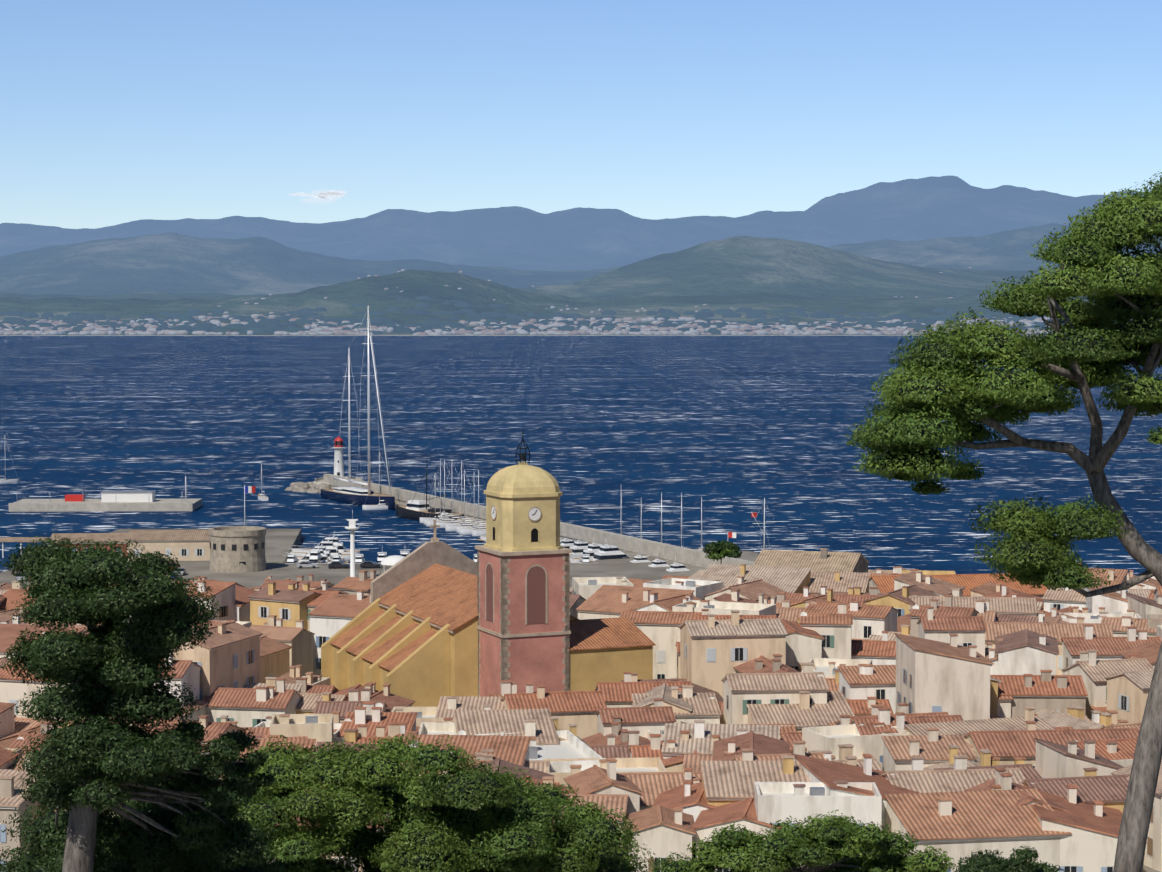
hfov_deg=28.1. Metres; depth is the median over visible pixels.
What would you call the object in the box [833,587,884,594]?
house
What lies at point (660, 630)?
house
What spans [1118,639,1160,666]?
house
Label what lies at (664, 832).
house
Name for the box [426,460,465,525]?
sailboat row
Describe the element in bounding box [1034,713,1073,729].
house
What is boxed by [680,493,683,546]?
sailboat quay
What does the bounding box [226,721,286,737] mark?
house
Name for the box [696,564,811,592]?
house
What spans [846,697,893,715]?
house
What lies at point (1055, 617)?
house
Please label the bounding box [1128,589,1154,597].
house
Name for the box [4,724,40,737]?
house
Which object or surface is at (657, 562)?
motor yacht
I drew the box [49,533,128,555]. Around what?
building
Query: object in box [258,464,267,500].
sailboat
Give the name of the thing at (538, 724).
house
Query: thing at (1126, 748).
house
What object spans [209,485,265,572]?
tour du portalet
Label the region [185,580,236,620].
house
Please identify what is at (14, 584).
house
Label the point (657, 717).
house
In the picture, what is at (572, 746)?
house
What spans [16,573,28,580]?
car
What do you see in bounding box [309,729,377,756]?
house
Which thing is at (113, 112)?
sky
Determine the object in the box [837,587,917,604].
house
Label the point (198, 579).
house
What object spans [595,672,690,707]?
house
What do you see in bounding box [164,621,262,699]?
house
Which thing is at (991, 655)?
house
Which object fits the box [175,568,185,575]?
car
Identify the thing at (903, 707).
house
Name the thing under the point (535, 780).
house
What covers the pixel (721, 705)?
house
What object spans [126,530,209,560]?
tan harbour office
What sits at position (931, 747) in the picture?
house
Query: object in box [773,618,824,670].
house
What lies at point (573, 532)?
jetty mole
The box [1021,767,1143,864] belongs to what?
house
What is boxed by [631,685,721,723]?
house
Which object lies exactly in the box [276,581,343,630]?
house
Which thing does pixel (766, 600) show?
house
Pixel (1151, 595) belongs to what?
house
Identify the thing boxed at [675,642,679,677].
house
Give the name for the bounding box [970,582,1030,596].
house
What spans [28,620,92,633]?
house
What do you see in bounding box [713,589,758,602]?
house
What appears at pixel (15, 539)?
harbour canopy
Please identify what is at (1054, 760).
house
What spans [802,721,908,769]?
house
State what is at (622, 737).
house
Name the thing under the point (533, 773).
house
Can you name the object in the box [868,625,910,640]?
house
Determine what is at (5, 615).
house
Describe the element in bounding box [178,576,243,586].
house
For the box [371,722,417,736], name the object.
house
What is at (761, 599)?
house
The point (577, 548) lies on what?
motor yacht
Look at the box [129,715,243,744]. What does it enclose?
house
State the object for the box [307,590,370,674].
house
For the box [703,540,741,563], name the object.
town trees
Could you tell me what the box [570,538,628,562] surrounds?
motor yacht
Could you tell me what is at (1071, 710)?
house
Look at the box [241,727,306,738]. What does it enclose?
house
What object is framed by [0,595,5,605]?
house
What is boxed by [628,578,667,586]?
house
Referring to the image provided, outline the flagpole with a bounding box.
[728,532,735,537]
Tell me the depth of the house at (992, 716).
240.85 m
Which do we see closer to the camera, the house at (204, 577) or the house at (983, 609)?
the house at (983, 609)
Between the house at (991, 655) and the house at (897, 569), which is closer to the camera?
the house at (991, 655)
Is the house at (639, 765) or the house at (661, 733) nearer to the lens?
the house at (639, 765)
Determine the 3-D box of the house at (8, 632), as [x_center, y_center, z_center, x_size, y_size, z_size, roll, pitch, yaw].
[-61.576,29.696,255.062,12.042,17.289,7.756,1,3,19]
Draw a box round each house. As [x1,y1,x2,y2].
[0,581,20,594]
[0,589,40,610]
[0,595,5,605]
[0,607,35,623]
[0,614,27,624]
[0,623,84,657]
[0,658,9,669]
[0,660,69,721]
[0,702,15,738]
[0,730,40,756]
[0,747,20,768]
[0,769,44,871]
[1,583,21,589]
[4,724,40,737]
[4,748,21,759]
[8,751,33,769]
[9,721,57,755]
[15,717,52,732]
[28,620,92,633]
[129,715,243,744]
[154,657,201,706]
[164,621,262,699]
[173,699,208,720]
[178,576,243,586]
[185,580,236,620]
[194,577,210,582]
[197,620,227,629]
[202,678,302,726]
[211,579,256,621]
[213,620,251,627]
[220,715,228,721]
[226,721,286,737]
[235,738,316,760]
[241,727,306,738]
[243,677,301,692]
[247,582,321,629]
[250,615,314,675]
[255,716,341,741]
[260,574,334,588]
[260,636,292,682]
[264,618,304,627]
[265,576,290,579]
[267,676,338,693]
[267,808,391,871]
[270,714,333,744]
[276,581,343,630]
[278,665,324,684]
[295,690,348,713]
[302,578,348,593]
[302,675,330,684]
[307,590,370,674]
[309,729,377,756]
[313,688,387,722]
[331,711,340,731]
[333,570,376,594]
[333,682,377,698]
[337,701,417,741]
[344,722,400,743]
[359,683,414,711]
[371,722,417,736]
[391,707,453,725]
[394,734,530,774]
[416,718,452,733]
[418,722,503,735]
[435,696,504,721]
[453,708,558,744]
[467,758,553,782]
[475,730,603,771]
[475,749,549,772]
[489,680,582,696]
[500,685,606,738]
[521,775,576,835]
[542,776,628,866]
[544,757,666,786]
[550,716,588,744]
[564,758,643,813]
[569,594,585,617]
[576,585,694,619]
[582,715,649,744]
[587,731,639,757]
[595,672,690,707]
[595,698,675,737]
[619,771,701,809]
[620,602,701,678]
[621,673,686,681]
[624,804,695,871]
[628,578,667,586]
[628,592,701,610]
[628,734,675,760]
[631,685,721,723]
[632,683,691,712]
[643,578,722,599]
[647,722,710,740]
[649,730,719,771]
[652,768,716,862]
[661,720,779,758]
[662,575,690,578]
[671,678,723,701]
[672,600,775,614]
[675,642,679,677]
[678,610,787,698]
[682,751,731,771]
[688,570,705,579]
[691,792,781,871]
[694,609,776,619]
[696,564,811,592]
[701,755,809,805]
[702,576,787,601]
[712,731,789,760]
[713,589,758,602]
[718,692,723,723]
[721,663,828,723]
[729,597,781,606]
[729,740,828,760]
[733,654,798,672]
[746,691,854,731]
[748,723,796,731]
[753,548,869,572]
[755,780,881,864]
[758,593,776,603]
[768,592,800,605]
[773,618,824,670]
[776,600,811,622]
[780,715,850,752]
[785,586,838,600]
[790,588,841,607]
[791,753,919,830]
[798,662,815,671]
[799,603,852,658]
[801,658,871,677]
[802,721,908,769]
[803,601,898,638]
[805,750,831,776]
[808,571,869,593]
[808,750,882,767]
[825,670,838,690]
[831,744,882,770]
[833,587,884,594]
[834,703,948,724]
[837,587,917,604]
[838,664,895,713]
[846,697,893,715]
[850,707,962,735]
[851,631,895,664]
[851,638,891,640]
[863,584,939,616]
[868,570,906,575]
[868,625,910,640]
[869,566,903,577]
[869,569,1046,597]
[880,755,1024,792]
[881,727,976,771]
[884,789,1071,871]
[890,568,955,574]
[893,571,965,595]
[895,633,993,720]
[897,614,910,631]
[904,707,1055,755]
[909,588,1037,615]
[909,595,978,636]
[917,607,986,656]
[923,745,999,769]
[934,764,1041,778]
[964,721,1138,768]
[964,767,1071,811]
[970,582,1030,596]
[975,595,1043,615]
[975,599,996,621]
[983,584,1048,616]
[985,617,1112,674]
[985,638,1002,674]
[985,642,992,652]
[986,780,1037,790]
[990,670,1087,716]
[990,677,1001,715]
[990,714,998,718]
[991,757,1035,769]
[994,614,1044,622]
[995,629,1058,674]
[998,696,1013,717]
[1019,784,1146,871]
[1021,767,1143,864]
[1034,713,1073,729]
[1034,738,1123,777]
[1036,706,1112,728]
[1038,607,1076,622]
[1042,583,1096,611]
[1045,606,1087,616]
[1059,612,1140,622]
[1060,624,1161,674]
[1061,650,1153,719]
[1066,710,1100,728]
[1067,706,1089,720]
[1074,729,1139,759]
[1076,563,1127,587]
[1077,741,1132,766]
[1084,582,1127,613]
[1089,706,1106,719]
[1089,710,1127,724]
[1098,607,1104,611]
[1101,610,1161,636]
[1103,723,1140,729]
[1104,670,1153,723]
[1111,759,1161,871]
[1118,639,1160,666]
[1125,592,1161,618]
[1127,572,1144,588]
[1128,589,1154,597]
[1129,576,1160,588]
[1147,590,1154,599]
[1147,614,1161,627]
[1153,586,1161,600]
[1156,625,1161,640]
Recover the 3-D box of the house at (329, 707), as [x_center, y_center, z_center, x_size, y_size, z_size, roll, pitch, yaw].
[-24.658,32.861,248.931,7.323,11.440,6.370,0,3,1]
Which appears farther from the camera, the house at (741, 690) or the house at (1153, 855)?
the house at (741, 690)
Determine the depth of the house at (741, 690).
241.31 m
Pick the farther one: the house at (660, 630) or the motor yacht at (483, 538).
the motor yacht at (483, 538)
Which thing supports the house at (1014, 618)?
on the terrain ground
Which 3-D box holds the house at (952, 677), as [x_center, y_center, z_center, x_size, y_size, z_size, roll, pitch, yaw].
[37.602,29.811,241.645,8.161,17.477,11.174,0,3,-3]
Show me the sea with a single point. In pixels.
(708, 438)
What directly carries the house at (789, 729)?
on the terrain ground
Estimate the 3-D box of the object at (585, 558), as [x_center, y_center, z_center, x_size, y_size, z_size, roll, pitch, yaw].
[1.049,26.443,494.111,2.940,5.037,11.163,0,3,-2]
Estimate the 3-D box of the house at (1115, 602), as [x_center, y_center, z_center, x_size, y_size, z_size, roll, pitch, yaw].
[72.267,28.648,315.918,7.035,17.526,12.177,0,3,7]
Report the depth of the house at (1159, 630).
280.95 m
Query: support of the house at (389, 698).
on the terrain ground
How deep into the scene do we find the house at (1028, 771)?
205.03 m
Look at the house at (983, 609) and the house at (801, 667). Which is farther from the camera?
the house at (983, 609)
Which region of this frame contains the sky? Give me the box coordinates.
[0,0,1161,228]
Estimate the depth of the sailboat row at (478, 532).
566.47 m
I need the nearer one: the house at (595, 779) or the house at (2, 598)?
the house at (595, 779)
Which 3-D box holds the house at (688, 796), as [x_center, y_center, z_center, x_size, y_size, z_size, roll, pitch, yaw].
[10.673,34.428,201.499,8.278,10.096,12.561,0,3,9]
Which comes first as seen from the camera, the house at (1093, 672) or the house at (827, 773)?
the house at (827, 773)
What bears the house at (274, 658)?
on the terrain ground
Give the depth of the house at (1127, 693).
241.44 m
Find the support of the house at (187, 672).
on the terrain ground
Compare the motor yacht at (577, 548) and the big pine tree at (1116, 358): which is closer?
the big pine tree at (1116, 358)
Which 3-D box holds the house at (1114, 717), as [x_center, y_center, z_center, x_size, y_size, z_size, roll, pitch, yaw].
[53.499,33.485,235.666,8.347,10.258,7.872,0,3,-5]
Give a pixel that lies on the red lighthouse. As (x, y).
(338, 458)
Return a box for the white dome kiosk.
[380,555,403,574]
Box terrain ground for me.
[0,528,1158,871]
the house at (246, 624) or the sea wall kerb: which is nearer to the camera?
the house at (246, 624)
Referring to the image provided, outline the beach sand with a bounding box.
[0,335,1046,335]
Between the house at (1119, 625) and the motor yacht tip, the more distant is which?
the motor yacht tip
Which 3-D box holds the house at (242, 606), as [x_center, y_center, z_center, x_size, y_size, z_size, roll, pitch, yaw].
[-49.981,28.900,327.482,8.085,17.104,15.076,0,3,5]
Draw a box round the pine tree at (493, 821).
[108,732,657,871]
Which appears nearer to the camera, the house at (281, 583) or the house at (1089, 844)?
the house at (1089, 844)
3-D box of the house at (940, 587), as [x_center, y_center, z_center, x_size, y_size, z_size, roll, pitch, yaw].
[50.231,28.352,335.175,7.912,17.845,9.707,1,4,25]
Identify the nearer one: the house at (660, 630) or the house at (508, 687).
the house at (508, 687)
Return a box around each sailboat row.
[420,473,448,522]
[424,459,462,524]
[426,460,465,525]
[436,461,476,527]
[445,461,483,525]
[445,469,485,530]
[457,476,485,532]
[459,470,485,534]
[472,530,485,535]
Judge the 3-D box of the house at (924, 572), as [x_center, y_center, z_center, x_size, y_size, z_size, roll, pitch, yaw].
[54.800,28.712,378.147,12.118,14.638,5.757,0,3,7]
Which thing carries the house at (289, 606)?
on the terrain ground
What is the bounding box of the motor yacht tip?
[437,509,462,519]
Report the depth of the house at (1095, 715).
235.48 m
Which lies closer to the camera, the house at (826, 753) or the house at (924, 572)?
the house at (826, 753)
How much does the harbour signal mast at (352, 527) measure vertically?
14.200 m
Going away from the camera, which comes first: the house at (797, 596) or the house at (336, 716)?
the house at (336, 716)
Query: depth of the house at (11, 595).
314.50 m
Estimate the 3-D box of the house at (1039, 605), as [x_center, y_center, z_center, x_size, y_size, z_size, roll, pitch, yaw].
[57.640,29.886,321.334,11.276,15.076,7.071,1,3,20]
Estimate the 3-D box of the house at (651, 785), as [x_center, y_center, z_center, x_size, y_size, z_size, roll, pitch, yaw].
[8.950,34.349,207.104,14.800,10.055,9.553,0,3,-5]
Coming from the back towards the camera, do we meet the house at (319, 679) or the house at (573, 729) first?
the house at (319, 679)
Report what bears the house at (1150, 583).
on the terrain ground
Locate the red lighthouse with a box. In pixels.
[332,436,344,476]
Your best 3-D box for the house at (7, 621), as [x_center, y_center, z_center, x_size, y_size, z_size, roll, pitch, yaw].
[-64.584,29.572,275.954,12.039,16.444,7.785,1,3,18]
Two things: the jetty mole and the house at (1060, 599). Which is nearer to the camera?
the house at (1060, 599)
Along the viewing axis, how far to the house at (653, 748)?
219.89 m
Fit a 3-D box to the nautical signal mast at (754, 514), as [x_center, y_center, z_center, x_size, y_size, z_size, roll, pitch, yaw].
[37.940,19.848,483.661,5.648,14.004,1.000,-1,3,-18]
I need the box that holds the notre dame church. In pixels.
[321,433,655,706]
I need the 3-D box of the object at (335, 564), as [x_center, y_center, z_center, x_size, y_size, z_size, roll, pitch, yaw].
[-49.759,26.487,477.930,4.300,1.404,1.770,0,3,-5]
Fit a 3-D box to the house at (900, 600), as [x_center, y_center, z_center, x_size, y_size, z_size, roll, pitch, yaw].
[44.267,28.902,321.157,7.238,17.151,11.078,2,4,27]
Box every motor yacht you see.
[477,535,485,541]
[560,538,573,548]
[569,539,587,557]
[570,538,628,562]
[577,542,650,562]
[630,552,667,562]
[648,557,686,566]
[666,557,704,571]
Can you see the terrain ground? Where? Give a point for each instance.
(280, 542)
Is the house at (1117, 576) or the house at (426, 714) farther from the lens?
the house at (1117, 576)
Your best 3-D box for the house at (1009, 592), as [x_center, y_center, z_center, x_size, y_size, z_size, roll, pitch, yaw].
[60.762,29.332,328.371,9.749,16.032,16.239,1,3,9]
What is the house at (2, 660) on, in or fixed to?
on the terrain ground
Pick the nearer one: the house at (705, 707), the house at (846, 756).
the house at (846, 756)
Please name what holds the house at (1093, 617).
on the terrain ground
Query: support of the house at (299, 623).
on the terrain ground
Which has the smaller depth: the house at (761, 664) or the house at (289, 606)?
the house at (761, 664)
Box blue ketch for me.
[321,306,394,509]
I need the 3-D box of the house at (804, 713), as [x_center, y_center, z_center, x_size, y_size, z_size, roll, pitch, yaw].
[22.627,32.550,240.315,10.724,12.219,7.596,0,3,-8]
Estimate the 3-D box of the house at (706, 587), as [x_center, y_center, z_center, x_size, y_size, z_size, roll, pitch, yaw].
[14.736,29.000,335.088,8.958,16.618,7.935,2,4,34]
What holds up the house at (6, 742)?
on the terrain ground
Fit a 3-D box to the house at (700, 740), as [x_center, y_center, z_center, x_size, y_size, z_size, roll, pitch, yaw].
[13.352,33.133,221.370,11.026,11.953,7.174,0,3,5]
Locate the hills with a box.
[0,175,1161,334]
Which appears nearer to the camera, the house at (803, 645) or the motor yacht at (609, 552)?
the house at (803, 645)
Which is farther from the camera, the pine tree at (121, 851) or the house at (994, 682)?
the house at (994, 682)
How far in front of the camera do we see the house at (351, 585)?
335.35 m
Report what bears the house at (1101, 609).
on the terrain ground
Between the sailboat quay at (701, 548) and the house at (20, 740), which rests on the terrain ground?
the house at (20, 740)
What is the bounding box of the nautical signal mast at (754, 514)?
[751,498,774,557]
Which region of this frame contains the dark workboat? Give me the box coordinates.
[396,458,463,520]
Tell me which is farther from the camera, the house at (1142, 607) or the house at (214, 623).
the house at (1142, 607)
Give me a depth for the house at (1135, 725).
225.09 m
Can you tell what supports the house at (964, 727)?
on the terrain ground
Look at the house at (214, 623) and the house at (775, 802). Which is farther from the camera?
the house at (214, 623)
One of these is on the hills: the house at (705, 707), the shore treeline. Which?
the shore treeline
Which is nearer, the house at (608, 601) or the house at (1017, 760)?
the house at (1017, 760)
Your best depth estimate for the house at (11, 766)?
214.82 m
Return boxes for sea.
[0,336,1161,575]
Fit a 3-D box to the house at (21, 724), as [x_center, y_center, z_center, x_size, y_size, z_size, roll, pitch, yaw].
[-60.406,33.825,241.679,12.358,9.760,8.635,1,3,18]
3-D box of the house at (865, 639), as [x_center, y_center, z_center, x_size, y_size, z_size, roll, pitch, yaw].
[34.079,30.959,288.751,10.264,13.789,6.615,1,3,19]
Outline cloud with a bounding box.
[293,190,346,199]
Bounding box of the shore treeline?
[0,296,1063,334]
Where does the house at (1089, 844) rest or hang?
on the terrain ground
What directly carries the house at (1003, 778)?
on the terrain ground
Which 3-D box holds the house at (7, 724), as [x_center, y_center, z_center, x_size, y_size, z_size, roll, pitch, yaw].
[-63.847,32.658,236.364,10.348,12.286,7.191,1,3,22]
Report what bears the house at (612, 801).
on the terrain ground
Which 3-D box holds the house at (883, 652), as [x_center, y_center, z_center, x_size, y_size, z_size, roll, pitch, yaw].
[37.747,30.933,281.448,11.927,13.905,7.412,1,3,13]
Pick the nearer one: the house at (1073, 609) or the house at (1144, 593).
the house at (1073, 609)
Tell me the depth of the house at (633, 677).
264.76 m
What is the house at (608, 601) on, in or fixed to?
on the terrain ground
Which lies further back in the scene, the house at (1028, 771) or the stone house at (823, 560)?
the stone house at (823, 560)
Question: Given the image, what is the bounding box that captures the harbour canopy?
[0,537,49,557]
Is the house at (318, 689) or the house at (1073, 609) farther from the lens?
the house at (1073, 609)
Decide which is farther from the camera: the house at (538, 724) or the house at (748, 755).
the house at (538, 724)
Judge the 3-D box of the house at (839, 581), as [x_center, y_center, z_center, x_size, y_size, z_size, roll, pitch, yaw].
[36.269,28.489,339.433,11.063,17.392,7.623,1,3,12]
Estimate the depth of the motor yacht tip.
599.24 m
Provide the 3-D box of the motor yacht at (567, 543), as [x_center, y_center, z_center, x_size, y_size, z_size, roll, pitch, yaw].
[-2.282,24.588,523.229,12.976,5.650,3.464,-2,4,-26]
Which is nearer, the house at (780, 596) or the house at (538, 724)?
the house at (538, 724)
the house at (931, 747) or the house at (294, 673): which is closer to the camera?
the house at (931, 747)
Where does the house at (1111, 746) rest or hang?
on the terrain ground
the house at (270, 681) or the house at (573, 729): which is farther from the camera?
the house at (270, 681)
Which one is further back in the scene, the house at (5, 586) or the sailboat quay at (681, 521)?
the sailboat quay at (681, 521)
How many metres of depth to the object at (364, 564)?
477.66 m
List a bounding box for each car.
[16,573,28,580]
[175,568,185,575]
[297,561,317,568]
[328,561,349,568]
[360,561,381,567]
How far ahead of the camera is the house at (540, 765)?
209.62 m
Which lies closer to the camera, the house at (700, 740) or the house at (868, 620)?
the house at (700, 740)
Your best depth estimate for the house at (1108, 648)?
278.12 m
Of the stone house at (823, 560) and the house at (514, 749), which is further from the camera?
the stone house at (823, 560)
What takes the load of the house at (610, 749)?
on the terrain ground
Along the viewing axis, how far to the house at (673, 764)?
216.96 m
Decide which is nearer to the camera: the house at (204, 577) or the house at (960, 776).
the house at (960, 776)
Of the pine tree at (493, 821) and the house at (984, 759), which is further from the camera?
the house at (984, 759)
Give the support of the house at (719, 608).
on the terrain ground
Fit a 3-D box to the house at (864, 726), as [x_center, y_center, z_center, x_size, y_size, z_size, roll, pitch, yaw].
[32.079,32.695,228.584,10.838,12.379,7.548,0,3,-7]
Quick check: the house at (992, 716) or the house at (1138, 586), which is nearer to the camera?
the house at (992, 716)
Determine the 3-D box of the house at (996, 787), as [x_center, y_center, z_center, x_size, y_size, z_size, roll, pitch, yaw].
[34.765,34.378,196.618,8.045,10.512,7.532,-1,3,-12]
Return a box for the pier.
[9,476,201,511]
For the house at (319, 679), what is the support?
on the terrain ground
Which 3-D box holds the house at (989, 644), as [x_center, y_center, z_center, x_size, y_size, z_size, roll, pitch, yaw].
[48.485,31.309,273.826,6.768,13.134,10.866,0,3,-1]
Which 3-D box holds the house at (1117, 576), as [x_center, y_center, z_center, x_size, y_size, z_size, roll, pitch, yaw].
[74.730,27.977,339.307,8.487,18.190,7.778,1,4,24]
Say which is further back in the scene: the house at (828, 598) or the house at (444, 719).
the house at (828, 598)
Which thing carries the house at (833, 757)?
on the terrain ground
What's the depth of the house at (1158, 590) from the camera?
321.72 m
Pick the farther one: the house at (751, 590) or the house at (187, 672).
the house at (751, 590)
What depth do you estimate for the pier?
634.75 m
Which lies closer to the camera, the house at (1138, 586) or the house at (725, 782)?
the house at (725, 782)
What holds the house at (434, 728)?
on the terrain ground
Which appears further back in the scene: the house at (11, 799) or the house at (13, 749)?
the house at (13, 749)
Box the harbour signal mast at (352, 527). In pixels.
[345,509,359,576]
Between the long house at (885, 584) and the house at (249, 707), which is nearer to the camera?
the house at (249, 707)
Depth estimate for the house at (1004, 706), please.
245.46 m
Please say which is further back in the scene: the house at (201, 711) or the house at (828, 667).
the house at (828, 667)
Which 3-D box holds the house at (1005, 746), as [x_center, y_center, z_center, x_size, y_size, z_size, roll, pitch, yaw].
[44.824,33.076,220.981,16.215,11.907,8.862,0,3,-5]
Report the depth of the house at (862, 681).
248.56 m
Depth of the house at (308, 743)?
218.46 m
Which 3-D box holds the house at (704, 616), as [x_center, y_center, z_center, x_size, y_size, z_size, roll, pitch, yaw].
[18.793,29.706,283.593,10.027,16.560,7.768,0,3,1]
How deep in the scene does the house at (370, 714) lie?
233.71 m
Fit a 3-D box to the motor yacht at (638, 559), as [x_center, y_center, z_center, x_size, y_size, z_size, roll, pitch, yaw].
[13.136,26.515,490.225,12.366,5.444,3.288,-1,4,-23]
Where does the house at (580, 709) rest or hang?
on the terrain ground
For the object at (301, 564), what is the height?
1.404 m
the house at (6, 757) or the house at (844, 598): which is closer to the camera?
the house at (6, 757)
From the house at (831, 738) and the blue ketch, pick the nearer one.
the house at (831, 738)
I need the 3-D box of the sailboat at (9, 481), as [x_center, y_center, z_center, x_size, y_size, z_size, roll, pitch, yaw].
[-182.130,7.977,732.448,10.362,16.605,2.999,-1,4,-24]
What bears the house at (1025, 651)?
on the terrain ground
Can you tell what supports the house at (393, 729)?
on the terrain ground
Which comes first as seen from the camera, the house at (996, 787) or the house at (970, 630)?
the house at (996, 787)
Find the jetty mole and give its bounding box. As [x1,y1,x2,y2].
[313,474,754,567]
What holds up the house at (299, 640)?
on the terrain ground
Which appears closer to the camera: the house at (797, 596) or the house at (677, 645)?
the house at (677, 645)
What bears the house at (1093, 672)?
on the terrain ground
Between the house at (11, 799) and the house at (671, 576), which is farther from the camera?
the house at (671, 576)
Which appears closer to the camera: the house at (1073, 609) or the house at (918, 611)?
the house at (918, 611)
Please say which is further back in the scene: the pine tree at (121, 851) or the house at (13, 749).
the house at (13, 749)
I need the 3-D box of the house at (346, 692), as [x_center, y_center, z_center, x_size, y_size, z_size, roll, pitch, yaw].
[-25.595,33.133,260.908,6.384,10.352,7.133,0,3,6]
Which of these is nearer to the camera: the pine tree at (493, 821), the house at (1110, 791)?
the pine tree at (493, 821)
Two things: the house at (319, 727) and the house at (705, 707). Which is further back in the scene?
the house at (705, 707)
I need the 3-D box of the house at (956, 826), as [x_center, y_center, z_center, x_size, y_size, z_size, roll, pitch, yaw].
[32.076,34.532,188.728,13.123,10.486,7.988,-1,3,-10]
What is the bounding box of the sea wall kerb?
[278,563,379,563]
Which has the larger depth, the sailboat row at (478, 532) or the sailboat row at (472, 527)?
the sailboat row at (472, 527)
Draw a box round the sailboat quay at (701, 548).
[696,497,702,549]
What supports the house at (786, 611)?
on the terrain ground
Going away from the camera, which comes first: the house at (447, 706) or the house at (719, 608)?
the house at (447, 706)
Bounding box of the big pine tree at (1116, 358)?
[844,171,1161,871]
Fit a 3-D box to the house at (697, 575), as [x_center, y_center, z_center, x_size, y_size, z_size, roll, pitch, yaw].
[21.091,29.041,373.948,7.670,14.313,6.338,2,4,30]
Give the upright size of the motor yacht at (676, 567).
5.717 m
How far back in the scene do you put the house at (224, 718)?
234.27 m
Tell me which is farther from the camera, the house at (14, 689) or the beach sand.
the beach sand
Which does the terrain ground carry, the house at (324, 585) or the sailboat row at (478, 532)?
the house at (324, 585)
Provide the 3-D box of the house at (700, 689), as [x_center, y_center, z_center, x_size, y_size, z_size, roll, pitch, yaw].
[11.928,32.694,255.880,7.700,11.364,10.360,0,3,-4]
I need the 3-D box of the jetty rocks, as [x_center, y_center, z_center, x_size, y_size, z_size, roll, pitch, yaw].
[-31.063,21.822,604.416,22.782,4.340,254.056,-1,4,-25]
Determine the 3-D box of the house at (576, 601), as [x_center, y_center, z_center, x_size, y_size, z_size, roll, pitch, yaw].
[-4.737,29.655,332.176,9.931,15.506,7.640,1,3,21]
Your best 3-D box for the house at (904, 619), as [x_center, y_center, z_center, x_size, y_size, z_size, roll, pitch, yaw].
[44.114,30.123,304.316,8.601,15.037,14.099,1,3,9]
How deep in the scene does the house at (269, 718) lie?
240.75 m
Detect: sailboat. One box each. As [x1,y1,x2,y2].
[0,435,19,483]
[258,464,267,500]
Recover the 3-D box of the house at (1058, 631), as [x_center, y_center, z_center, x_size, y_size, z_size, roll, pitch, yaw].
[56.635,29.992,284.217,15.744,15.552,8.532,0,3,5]
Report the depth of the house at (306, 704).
252.16 m
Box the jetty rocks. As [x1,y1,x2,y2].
[285,482,590,543]
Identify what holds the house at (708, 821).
on the terrain ground
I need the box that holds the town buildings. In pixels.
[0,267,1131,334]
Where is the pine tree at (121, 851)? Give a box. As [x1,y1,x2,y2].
[0,536,291,871]

